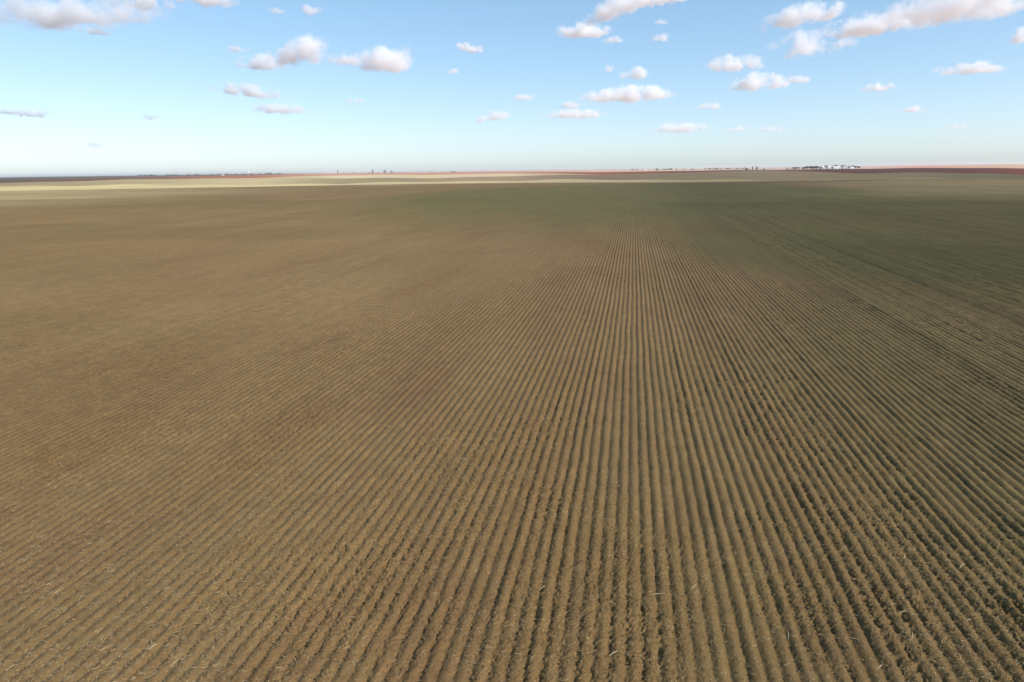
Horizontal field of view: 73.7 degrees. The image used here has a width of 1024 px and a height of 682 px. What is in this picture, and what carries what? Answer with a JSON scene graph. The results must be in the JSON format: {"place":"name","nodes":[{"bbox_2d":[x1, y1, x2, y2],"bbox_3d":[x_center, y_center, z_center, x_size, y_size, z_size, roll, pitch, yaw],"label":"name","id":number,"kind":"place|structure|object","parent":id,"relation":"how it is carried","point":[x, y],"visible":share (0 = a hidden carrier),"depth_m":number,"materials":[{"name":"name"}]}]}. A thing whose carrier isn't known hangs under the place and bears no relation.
{"place":"outdoors","nodes":[
{"label":"outdoors","id":0,"kind":"place"},
{"bbox_2d":[0,178,992,190],"bbox_3d":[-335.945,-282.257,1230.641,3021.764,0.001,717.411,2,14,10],"label":"stubble field","id":1,"kind":"structure","parent":0,"point":[94,187],"depth_m":1192.94,"materials":[{"name":"beige plant"}]},
{"bbox_2d":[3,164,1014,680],"bbox_3d":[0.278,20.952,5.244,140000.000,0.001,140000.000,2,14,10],"label":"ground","id":2,"kind":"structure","parent":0,"point":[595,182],"depth_m":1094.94,"materials":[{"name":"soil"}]},
{"bbox_2d":[0,178,1023,681],"bbox_3d":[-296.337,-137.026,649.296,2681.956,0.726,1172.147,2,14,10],"label":"ploughed field","id":3,"kind":"structure","parent":0,"point":[638,254],"depth_m":57.47,"materials":[{"name":"soil"}]},
{"bbox_2d":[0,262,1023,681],"bbox_3d":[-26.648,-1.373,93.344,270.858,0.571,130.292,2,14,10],"label":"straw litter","id":4,"kind":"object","parent":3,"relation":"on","point":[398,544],"visible":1,"depth_m":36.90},
{"bbox_2d":[0,342,1023,681],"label":"soil clods","id":5,"kind":"object","parent":3,"relation":"on","point":[526,554],"visible":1,"depth_m":35.95,"materials":[{"name":"brown soil"}]},
{"bbox_2d":[0,171,1023,185],"bbox_3d":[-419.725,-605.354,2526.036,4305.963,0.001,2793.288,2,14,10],"label":"pasture field","id":6,"kind":"structure","parent":0,"point":[774,175],"depth_m":1664.83,"materials":[{"name":"plant"}]},
{"bbox_2d":[0,168,1023,182],"bbox_3d":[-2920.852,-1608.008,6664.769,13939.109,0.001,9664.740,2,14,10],"label":"red ploughed field","id":7,"kind":"structure","parent":0,"point":[935,170],"depth_m":3786.50,"materials":[{"name":"soil"}]},
{"bbox_2d":[0,164,1023,178],"bbox_3d":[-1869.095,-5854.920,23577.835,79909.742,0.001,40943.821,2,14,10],"label":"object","id":8,"kind":"structure","parent":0,"point":[878,167],"depth_m":10166.94,"materials":[{"name":"soil"}]},
{"bbox_2d":[0,0,1023,176],"label":"sky","id":9,"kind":"structure","parent":0,"point":[88,87],"materials":[{"name":"blue"}]},
{"bbox_2d":[17,171,1021,182],"bbox_3d":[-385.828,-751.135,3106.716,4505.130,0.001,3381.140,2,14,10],"label":"pale field","id":10,"kind":"structure","parent":0,"point":[434,176],"depth_m":2986.54,"materials":[{"name":"soil"}]}
]}

